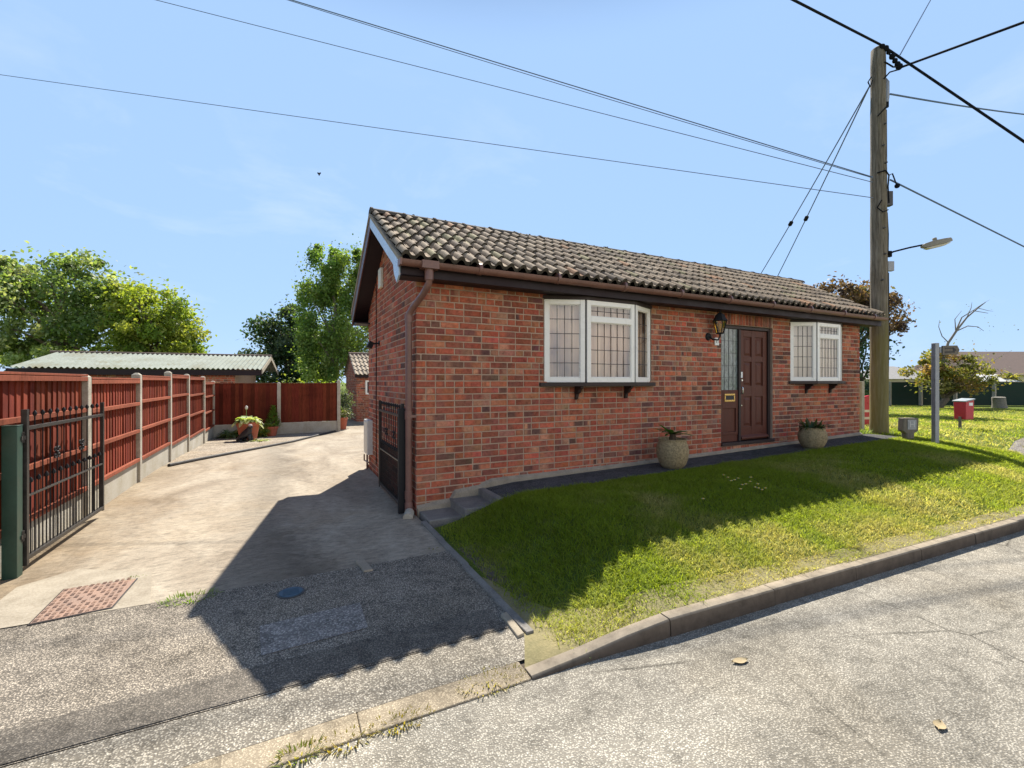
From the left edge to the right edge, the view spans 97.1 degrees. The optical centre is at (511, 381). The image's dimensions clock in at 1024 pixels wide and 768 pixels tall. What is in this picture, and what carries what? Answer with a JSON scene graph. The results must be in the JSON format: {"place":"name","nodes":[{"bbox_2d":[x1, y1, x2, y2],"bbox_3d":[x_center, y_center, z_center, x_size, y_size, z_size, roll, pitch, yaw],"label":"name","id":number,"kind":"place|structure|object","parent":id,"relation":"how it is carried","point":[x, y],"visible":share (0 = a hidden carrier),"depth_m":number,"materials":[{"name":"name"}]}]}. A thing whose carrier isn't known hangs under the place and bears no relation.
{"place":"outdoors","nodes":[
{"label":"outdoors","id":0,"kind":"place"},
{"bbox_2d":[5,351,277,382],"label":"garage","id":1,"kind":"structure","parent":0,"point":[232,368],"depth_m":15.51,"materials":[{"name":"grey metal"}]},
{"bbox_2d":[0,419,446,629],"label":"driveway","id":2,"kind":"structure","parent":0,"point":[318,504],"depth_m":4.60,"materials":[{"name":"concrete"}]},
{"bbox_2d":[0,424,22,580],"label":"gate post","id":3,"kind":"object","parent":2,"relation":"on","point":[11,502],"visible":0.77,"depth_m":3.35,"materials":[{"name":"green metal"}]},
{"bbox_2d":[21,402,103,565],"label":"iron gate","id":4,"kind":"structure","parent":3,"relation":"attached to","point":[27,554],"depth_m":4.01,"materials":[{"name":"metal"}]},
{"bbox_2d":[0,569,151,627],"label":"concrete surround","id":5,"kind":"object","parent":2,"relation":"on","point":[25,604],"visible":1,"depth_m":3.13,"materials":[{"name":"beige concrete"}]},
{"bbox_2d":[27,577,137,625],"bbox_3d":[-2.840,1.476,3.030,0.419,0.058,0.545,0,0,-27],"label":"inspection cover","id":6,"kind":"object","parent":5,"relation":"on","point":[76,601],"visible":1,"depth_m":3.00,"materials":[{"name":"red brick paving"},{"name":"steel"}]},
{"bbox_2d":[164,432,324,465],"bbox_3d":[-6.038,1.584,11.584,3.440,0.216,6.550,0,0,-27],"label":"gravel bed","id":7,"kind":"object","parent":2,"relation":"on","point":[215,446],"visible":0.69,"depth_m":11.45,"materials":[{"name":"beige gravel"}]},
{"bbox_2d":[214,429,238,438],"bbox_3d":[-8.425,1.597,13.529,0.943,0.376,0.888,0,0,-27],"label":"shrub","id":8,"kind":"object","parent":7,"relation":"on","point":[227,434],"visible":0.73,"depth_m":13.40,"materials":[{"name":"green plant"}]},
{"bbox_2d":[236,424,252,441],"bbox_3d":[-7.331,1.408,12.402,0.446,0.484,0.280,0,0,-14],"label":"dog ornament","id":9,"kind":"object","parent":7,"relation":"on","point":[245,434],"visible":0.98,"depth_m":12.31,"materials":[{"name":"black stone"}]},
{"bbox_2d":[231,406,263,440],"bbox_3d":[-7.472,1.173,12.725,0.724,0.976,0.799,0,0,43],"label":"hosta pot","id":10,"kind":"object","parent":7,"relation":"on","point":[242,423],"visible":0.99,"depth_m":12.60,"materials":[{"name":"ceramic"}]},
{"bbox_2d":[246,438,271,441],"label":"ground cover plant","id":11,"kind":"object","parent":7,"relation":"on","point":[265,439],"visible":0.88,"depth_m":12.46,"materials":[{"name":"green plant"}]},
{"bbox_2d":[257,424,271,437],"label":"shrub","id":12,"kind":"object","parent":7,"relation":"on","point":[261,431],"visible":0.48,"depth_m":13.67,"materials":[{"name":"green plant"}]},
{"bbox_2d":[263,422,282,435],"bbox_3d":[-7.470,1.458,14.042,0.589,0.462,0.584,0,0,21],"label":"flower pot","id":13,"kind":"object","parent":7,"relation":"on","point":[273,432],"visible":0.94,"depth_m":13.88,"materials":[{"name":"orange ceramic"}]},
{"bbox_2d":[265,405,282,425],"bbox_3d":[-7.521,1.213,14.263,0.577,0.962,0.575,0,0,-27],"label":"conifer","id":14,"kind":"object","parent":13,"relation":"in","point":[272,411],"visible":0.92,"depth_m":14.19,"materials":[{"name":"green plant"}]},
{"bbox_2d":[167,430,335,466],"bbox_3d":[-5.875,1.566,11.555,0.244,0.282,7.421,0,0,0],"label":"bed edging","id":15,"kind":"object","parent":2,"relation":"on","point":[216,455],"visible":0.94,"depth_m":9.62,"materials":[{"name":"grey concrete"}]},
{"bbox_2d":[340,406,347,429],"bbox_3d":[-6.050,1.294,16.097,0.509,0.811,0.502,0,0,24],"label":"flower pot","id":16,"kind":"object","parent":2,"relation":"on","point":[343,421],"visible":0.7,"depth_m":15.98,"materials":[{"name":"ceramic"}]},
{"bbox_2d":[398,408,404,513],"bbox_3d":[-1.218,1.000,5.040,0.100,1.400,0.050,0,0,-27],"label":"gate post","id":17,"kind":"object","parent":2,"relation":"on","point":[401,460],"visible":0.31,"depth_m":5.01,"materials":[{"name":"black metal"}]},
{"bbox_2d":[379,400,403,502],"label":"iron gate","id":18,"kind":"structure","parent":17,"relation":"attached to","point":[388,467],"depth_m":5.78,"materials":[{"name":"metal"}]},
{"bbox_2d":[0,551,508,766],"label":"pavement","id":19,"kind":"structure","parent":0,"point":[61,667],"depth_m":2.63,"materials":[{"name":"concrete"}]},
{"bbox_2d":[156,586,222,607],"bbox_3d":[-2.166,1.446,3.045,0.392,0.058,0.207,0,0,-27],"label":"weed tuft","id":20,"kind":"object","parent":19,"relation":"on","point":[183,594],"visible":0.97,"depth_m":3.06,"materials":[{"name":"green plant"}]},
{"bbox_2d":[0,609,504,764],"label":"pavement band","id":21,"kind":"object","parent":19,"relation":"on","point":[47,735],"visible":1,"depth_m":2.17,"materials":[{"name":"grey asphalt"}]},
{"bbox_2d":[277,586,304,598],"bbox_3d":[-1.531,1.476,3.134,0.176,0.047,0.176,0,0,-27],"label":"water cover","id":22,"kind":"object","parent":19,"relation":"in","point":[290,592],"visible":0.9,"depth_m":3.11,"materials":[{"name":"blue metal"}]},
{"bbox_2d":[260,602,367,655],"bbox_3d":[-1.181,1.470,2.716,0.581,0.006,0.331,0,0,-30],"label":"pavement patch","id":23,"kind":"object","parent":19,"relation":"on","point":[292,632],"visible":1,"depth_m":2.70,"materials":[{"name":"grey asphalt"}]},
{"bbox_2d":[0,542,532,767],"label":"pavement base","id":24,"kind":"object","parent":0,"point":[489,577],"visible":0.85,"depth_m":2.60,"materials":[{"name":"concrete"}]},
{"bbox_2d":[3,628,524,767],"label":"worn pavement edge","id":25,"kind":"object","parent":24,"relation":"on","point":[189,740],"visible":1,"depth_m":2.04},
{"bbox_2d":[356,559,372,571],"bbox_3d":[-1.171,1.482,3.581,0.070,0.065,0.249,0,0,-34],"label":"stone sett","id":26,"kind":"object","parent":24,"relation":"on","point":[363,565],"visible":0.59,"depth_m":3.56,"materials":[{"name":"stone"}]},
{"bbox_2d":[421,520,533,637],"bbox_3d":[-0.430,1.520,3.652,0.114,0.161,2.269,0,0,-27],"label":"edging","id":27,"kind":"object","parent":24,"relation":"on","point":[521,623],"depth_m":3.11,"materials":[{"name":"grey concrete"}]},
{"bbox_2d":[282,233,368,390],"bbox_3d":[-10.040,-3.475,27.035,6.875,10.504,4.481,0,0,2],"label":"birch tree","id":28,"kind":"object","parent":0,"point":[337,341],"visible":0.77,"depth_m":26.21,"materials":[{"name":"green plant"}]},
{"bbox_2d":[340,383,368,467],"bbox_3d":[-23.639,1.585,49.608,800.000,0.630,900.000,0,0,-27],"label":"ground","id":29,"kind":"structure","parent":0,"point":[343,387],"depth_m":85.08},
{"bbox_2d":[0,241,165,370],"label":"broadleaf tree","id":30,"kind":"object","parent":29,"relation":"on","point":[64,322],"visible":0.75,"depth_m":29.97,"materials":[{"name":"green plant"}]},
{"bbox_2d":[0,371,214,577],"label":"garden fence","id":31,"kind":"object","parent":29,"relation":"on","point":[152,424],"visible":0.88,"depth_m":5.55,"materials":[{"name":"painted wood"},{"name":"concrete"}]},
{"bbox_2d":[86,271,216,353],"bbox_3d":[-24.204,-2.721,30.424,6.675,9.056,6.508,0,0,39],"label":"broadleaf tree","id":32,"kind":"object","parent":29,"relation":"on","point":[144,330],"visible":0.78,"depth_m":29.33,"materials":[{"name":"green plant"}]},
{"bbox_2d":[215,380,339,436],"bbox_3d":[-7.459,0.925,14.590,3.610,1.950,0.108,0,0,-27],"label":"garden fence","id":33,"kind":"object","parent":29,"relation":"on","point":[301,407],"visible":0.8,"depth_m":14.63,"materials":[{"name":"painted wood"},{"name":"concrete"}]},
{"bbox_2d":[234,294,328,382],"bbox_3d":[-15.277,-2.096,31.259,7.249,7.850,5.134,0,0,6],"label":"evergreen tree","id":34,"kind":"object","parent":29,"relation":"on","point":[274,343],"visible":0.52,"depth_m":29.99,"materials":[{"name":"green plant"}]},
{"bbox_2d":[270,370,300,422],"bbox_3d":[-8.566,0.682,16.925,1.751,2.235,1.468,0,0,-27],"label":"shrub","id":35,"kind":"object","parent":29,"relation":"on","point":[288,378],"visible":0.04,"depth_m":16.94,"materials":[{"name":"green plant"}]},
{"bbox_2d":[297,367,344,399],"bbox_3d":[-6.943,0.640,16.369,1.647,2.306,1.729,0,0,-27],"label":"shrub","id":36,"kind":"object","parent":29,"relation":"on","point":[319,380],"depth_m":16.32,"materials":[{"name":"green plant"}]},
{"bbox_2d":[340,379,357,419],"bbox_3d":[-6.207,0.856,16.552,0.979,1.884,0.978,0,0,4],"label":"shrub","id":37,"kind":"object","parent":29,"relation":"on","point":[345,401],"visible":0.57,"depth_m":16.50,"materials":[{"name":"green plant"}]},
{"bbox_2d":[343,352,368,421],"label":"brick outbuilding","id":38,"kind":"structure","parent":29,"relation":"on","point":[356,371],"depth_m":19.25,"materials":[{"name":"brick"}]},
{"bbox_2d":[365,380,368,393],"bbox_3d":[-5.793,0.250,19.380,0.940,0.600,0.080,0,0,-27],"label":"window","id":39,"kind":"structure","parent":38,"relation":"in","point":[366,381],"depth_m":19.15,"materials":[{"name":"white plastic"}]},
{"bbox_2d":[353,331,368,352],"bbox_3d":[-7.698,-0.550,26.448,3.279,4.715,3.382,0,0,-27],"label":"broadleaf tree","id":40,"kind":"object","parent":29,"relation":"on","point":[366,350],"visible":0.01,"depth_m":26.28,"materials":[{"name":"green plant"}]},
{"bbox_2d":[419,488,503,527],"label":"steps","id":41,"kind":"structure","parent":29,"relation":"on","point":[434,518],"depth_m":4.88,"materials":[{"name":"concrete"}]},
{"bbox_2d":[351,207,888,518],"bbox_3d":[2.399,-0.349,8.454,9.817,4.098,3.820,0,0,-27],"label":"brick bungalow","id":42,"kind":"object","parent":29,"relation":"on","point":[454,317],"visible":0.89,"depth_m":6.12,"materials":[{"name":"brick"}]},
{"bbox_2d":[549,305,643,377],"bbox_3d":[1.207,-0.518,6.153,1.721,1.020,0.293,0,0,-27],"label":"curtain","id":43,"kind":"object","parent":42,"relation":"hanging from","point":[557,341],"visible":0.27,"depth_m":5.98,"materials":[{"name":"white fabric"}]},
{"bbox_2d":[539,295,655,399],"bbox_3d":[1.245,-0.428,6.075,1.947,1.337,0.272,0,0,-27],"label":"bow window","id":44,"kind":"structure","parent":42,"relation":"in","point":[585,303],"depth_m":5.90,"materials":[{"name":"white plastic"}]},
{"bbox_2d":[705,310,727,340],"bbox_3d":[3.171,-0.867,7.004,0.194,0.476,0.316,0,0,-57],"label":"wall lantern","id":45,"kind":"object","parent":42,"relation":"attached to","point":[720,317],"depth_m":6.97,"materials":[{"name":"black metal"}]},
{"bbox_2d":[741,330,768,439],"bbox_3d":[4.098,0.058,7.684,0.711,1.834,0.095,0,0,-27],"label":"front door","id":46,"kind":"structure","parent":42,"relation":"in","point":[753,343],"depth_m":7.68,"materials":[{"name":"brown wood"}]},
{"bbox_2d":[794,326,834,376],"bbox_3d":[5.678,-0.533,8.409,1.554,1.010,0.268,0,0,-27],"label":"curtain","id":47,"kind":"object","parent":42,"relation":"hanging from","point":[827,366],"visible":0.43,"depth_m":8.19,"materials":[{"name":"white fabric"}]},
{"bbox_2d":[788,320,845,393],"bbox_3d":[5.714,-0.438,8.337,1.780,1.317,0.271,0,0,-27],"label":"bow window","id":48,"kind":"structure","parent":42,"relation":"in","point":[815,378],"depth_m":8.10,"materials":[{"name":"white plastic"}]},
{"bbox_2d":[416,432,862,517],"bbox_3d":[2.970,1.305,7.009,9.000,0.590,0.050,0,0,-27],"label":"haunch","id":49,"kind":"object","parent":29,"relation":"on","point":[472,490],"visible":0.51,"depth_m":5.73,"materials":[{"name":"concrete"}]},
{"bbox_2d":[803,271,920,345],"bbox_3d":[14.787,-1.589,19.927,5.328,6.731,3.983,0,0,-27],"label":"copper tree","id":50,"kind":"object","parent":29,"relation":"on","point":[859,294],"visible":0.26,"depth_m":19.26,"materials":[{"name":"brown plant"}]},
{"bbox_2d":[859,326,904,394],"bbox_3d":[14.635,-0.638,18.815,2.422,4.870,2.622,0,0,-27],"label":"dark shrub tree","id":51,"kind":"object","parent":29,"relation":"on","point":[866,367],"visible":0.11,"depth_m":18.67,"materials":[{"name":"green plant"}]},
{"bbox_2d":[860,366,921,381],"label":"grey roof house","id":52,"kind":"structure","parent":29,"relation":"on","point":[894,376],"depth_m":46.31,"materials":[{"name":"tile"}]},
{"bbox_2d":[912,352,1023,381],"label":"brown roof house","id":53,"kind":"structure","parent":29,"relation":"on","point":[1014,361],"depth_m":44.78,"materials":[{"name":"tile"}]},
{"bbox_2d":[976,374,1020,381],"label":"shed","id":54,"kind":"structure","parent":29,"relation":"on","point":[1003,379],"depth_m":30.60,"materials":[{"name":"white wood"}]},
{"bbox_2d":[0,0,1023,382],"label":"sky","id":55,"kind":"structure","parent":0,"point":[220,203],"materials":[{"name":"blue"}]},
{"bbox_2d":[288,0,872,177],"bbox_3d":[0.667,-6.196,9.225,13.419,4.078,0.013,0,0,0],"label":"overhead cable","id":56,"kind":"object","parent":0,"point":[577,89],"visible":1,"depth_m":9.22,"materials":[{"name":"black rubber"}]},
{"bbox_2d":[276,530,1023,767],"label":"road","id":57,"kind":"structure","parent":0,"point":[886,669],"depth_m":2.15,"materials":[{"name":"grey asphalt"}]},
{"bbox_2d":[183,662,530,767],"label":"dropped kerb","id":58,"kind":"structure","parent":57,"relation":"on","point":[438,699],"depth_m":1.98,"materials":[{"name":"concrete"}]},
{"bbox_2d":[269,734,324,767],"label":"weed tuft","id":59,"kind":"object","parent":58,"relation":"on","point":[300,746],"visible":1,"depth_m":1.82,"materials":[{"name":"green plant"}]},
{"bbox_2d":[314,724,375,756],"bbox_3d":[-0.691,1.488,1.875,0.250,0.033,0.162,0,0,-27],"label":"weed tuft","id":60,"kind":"object","parent":58,"relation":"on","point":[339,749],"visible":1,"depth_m":1.87,"materials":[{"name":"green plant"}]},
{"bbox_2d":[366,702,434,735],"bbox_3d":[-0.481,1.488,1.996,0.278,0.033,0.179,0,0,0],"label":"weed tuft","id":61,"kind":"object","parent":58,"relation":"on","point":[401,717],"visible":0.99,"depth_m":1.98,"materials":[{"name":"green plant"}]},
{"bbox_2d":[456,663,525,696],"bbox_3d":[-0.105,1.484,2.257,0.376,0.038,0.215,0,0,-27],"label":"weed tuft","id":62,"kind":"object","parent":58,"relation":"on","point":[492,676],"visible":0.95,"depth_m":2.28,"materials":[{"name":"green plant"}]},
{"bbox_2d":[732,657,747,662],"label":"fallen leaf","id":63,"kind":"object","parent":57,"relation":"on","point":[740,659],"visible":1,"depth_m":2.42,"materials":[{"name":"beige plant"}]},
{"bbox_2d":[525,514,1023,679],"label":"kerb","id":64,"kind":"structure","parent":57,"relation":"on","point":[674,622],"depth_m":2.97,"materials":[{"name":"grey concrete"}]},
{"bbox_2d":[933,719,945,729],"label":"fallen leaf","id":65,"kind":"object","parent":57,"relation":"on","point":[938,723],"visible":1,"depth_m":1.97,"materials":[{"name":"beige plant"}]},
{"bbox_2d":[486,434,897,497],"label":"path","id":66,"kind":"structure","parent":0,"point":[567,480],"depth_m":6.12,"materials":[{"name":"concrete"}]},
{"bbox_2d":[652,425,692,468],"bbox_3d":[2.193,0.878,6.173,0.466,0.607,0.478,0,0,-27],"label":"planter","id":67,"kind":"object","parent":66,"relation":"on","point":[672,450],"visible":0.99,"depth_m":6.05,"materials":[{"name":"stone"}]},
{"bbox_2d":[793,417,831,448],"bbox_3d":[5.037,0.860,7.572,0.540,0.515,0.570,0,0,-44],"label":"planter","id":68,"kind":"object","parent":66,"relation":"on","point":[812,435],"visible":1,"depth_m":7.46,"materials":[{"name":"stone"}]},
{"bbox_2d":[434,405,1023,666],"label":"lawn","id":69,"kind":"structure","parent":0,"point":[468,560],"depth_m":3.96,"materials":[{"name":"green plant"}]},
{"bbox_2d":[844,538,864,548],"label":"weed tuft","id":70,"kind":"object","parent":69,"relation":"on","point":[854,545],"visible":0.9,"depth_m":3.77,"materials":[{"name":"green plant"}]},
{"bbox_2d":[859,381,864,430],"bbox_3d":[7.621,0.635,9.900,0.120,1.270,0.120,0,0,-27],"label":"concrete post","id":71,"kind":"object","parent":69,"relation":"on","point":[862,405],"visible":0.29,"depth_m":9.84,"materials":[{"name":"grey concrete"}]},
{"bbox_2d":[865,395,868,425],"bbox_3d":[9.078,0.735,11.460,0.474,0.760,0.128,0,0,0],"label":"road barrier","id":72,"kind":"object","parent":69,"relation":"on","point":[866,409],"visible":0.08,"depth_m":11.40,"materials":[{"name":"red plastic"}]},
{"bbox_2d":[867,44,902,433],"bbox_3d":[7.656,-2.764,9.290,0.612,8.269,0.359,0,0,30],"label":"telegraph pole","id":73,"kind":"object","parent":69,"relation":"on","point":[881,265],"visible":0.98,"depth_m":9.24,"materials":[{"name":"brown wood"}]},
{"bbox_2d":[0,74,872,197],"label":"overhead cable","id":74,"kind":"object","parent":73,"relation":"attached to","point":[454,138],"visible":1,"depth_m":10.29,"materials":[{"name":"black rubber"}]},
{"bbox_2d":[157,0,870,181],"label":"overhead cable","id":75,"kind":"object","parent":73,"relation":"attached to","point":[523,93],"visible":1,"depth_m":9.77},
{"bbox_2d":[291,0,872,176],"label":"overhead cable","id":76,"kind":"object","parent":73,"relation":"attached to","point":[581,88],"visible":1,"depth_m":9.13,"materials":[{"name":"black rubber"}]},
{"bbox_2d":[761,87,868,272],"bbox_3d":[8.178,-4.759,13.165,0.110,2.678,7.844,0,0,12],"label":"overhead cable","id":77,"kind":"object","parent":73,"relation":"attached to","point":[790,223],"visible":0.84,"depth_m":11.60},
{"bbox_2d":[778,87,869,274],"bbox_3d":[8.546,-4.759,13.165,0.110,2.678,8.028,0,0,17],"label":"overhead cable","id":78,"kind":"object","parent":73,"relation":"attached to","point":[806,218],"visible":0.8,"depth_m":11.57,"materials":[{"name":"black rubber"}]},
{"bbox_2d":[791,0,881,45],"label":"overhead cable","id":79,"kind":"object","parent":73,"relation":"attached to","point":[836,21],"visible":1,"depth_m":8.47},
{"bbox_2d":[900,0,930,54],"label":"overhead cable","id":80,"kind":"object","parent":73,"relation":"attached to","point":[914,28],"visible":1,"depth_m":10.28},
{"bbox_2d":[888,237,952,256],"bbox_3d":[8.231,-2.723,9.139,1.136,0.331,0.188,0,0,12],"label":"street lamp","id":81,"kind":"object","parent":73,"relation":"attached to","point":[934,243],"visible":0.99,"depth_m":9.03,"materials":[{"name":"grey metal"}]},
{"bbox_2d":[889,48,1023,142],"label":"overhead cable","id":82,"kind":"object","parent":73,"relation":"attached to","point":[963,100],"visible":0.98,"depth_m":8.97,"materials":[{"name":"black rubber"}]},
{"bbox_2d":[889,173,1023,246],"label":"overhead cable","id":83,"kind":"object","parent":73,"relation":"attached to","point":[897,185],"visible":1,"depth_m":10.11,"materials":[{"name":"black rubber"}]},
{"bbox_2d":[890,93,1023,114],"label":"overhead cable","id":84,"kind":"object","parent":73,"relation":"attached to","point":[951,104],"visible":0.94,"depth_m":10.58,"materials":[{"name":"black rubber"}]},
{"bbox_2d":[901,21,1023,67],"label":"overhead cable","id":85,"kind":"object","parent":73,"relation":"attached to","point":[970,41],"visible":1,"depth_m":8.13,"materials":[{"name":"black rubber"}]},
{"bbox_2d":[898,418,918,439],"bbox_3d":[7.326,0.973,8.361,0.294,0.600,0.128,0,0,0],"label":"hydrant marker","id":86,"kind":"object","parent":69,"relation":"on","point":[907,428],"visible":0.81,"depth_m":8.30,"materials":[{"name":"grey concrete"}]},
{"bbox_2d":[860,405,1023,453],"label":"grass","id":87,"kind":"structure","parent":69,"relation":"on","point":[977,426],"depth_m":12.04,"materials":[{"name":"green plant"}]},
{"bbox_2d":[865,381,1023,405],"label":"green fence","id":88,"kind":"object","parent":69,"relation":"on","point":[901,394],"visible":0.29,"depth_m":27.89,"materials":[{"name":"green painted metal"},{"name":"concrete"}]},
{"bbox_2d":[931,343,958,442],"bbox_3d":[7.588,0.359,7.889,0.475,2.057,0.089,0,0,0],"label":"footpath sign","id":89,"kind":"object","parent":69,"relation":"on","point":[936,349],"visible":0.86,"depth_m":7.87,"materials":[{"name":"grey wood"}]},
{"bbox_2d":[895,301,1018,407],"bbox_3d":[25.179,-1.566,25.476,6.141,6.331,3.040,0,0,-8],"label":"half bare tree","id":90,"kind":"object","parent":69,"relation":"on","point":[961,378],"visible":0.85,"depth_m":25.34,"materials":[{"name":"green plant"}]},
{"bbox_2d":[952,398,974,428],"bbox_3d":[10.858,0.876,10.882,0.308,0.938,0.290,0,0,-10],"label":"waste bin","id":91,"kind":"object","parent":69,"relation":"on","point":[963,408],"visible":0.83,"depth_m":10.80,"materials":[{"name":"red plastic"}]},
{"bbox_2d":[991,397,1007,407],"bbox_3d":[27.487,1.262,25.507,0.774,0.794,0.716,0,0,-27],"label":"tree stump","id":92,"kind":"object","parent":69,"relation":"on","point":[999,402],"visible":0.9,"depth_m":25.28,"materials":[{"name":"grey wood"}]},
{"bbox_2d":[996,370,1022,381],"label":"spiky shrub","id":93,"kind":"object","parent":69,"relation":"on","point":[1011,377],"visible":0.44,"depth_m":30.74,"materials":[{"name":"green plant"}]},
{"bbox_2d":[1009,438,1023,454],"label":"side track","id":94,"kind":"structure","parent":0,"point":[1018,445],"depth_m":8.34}
]}

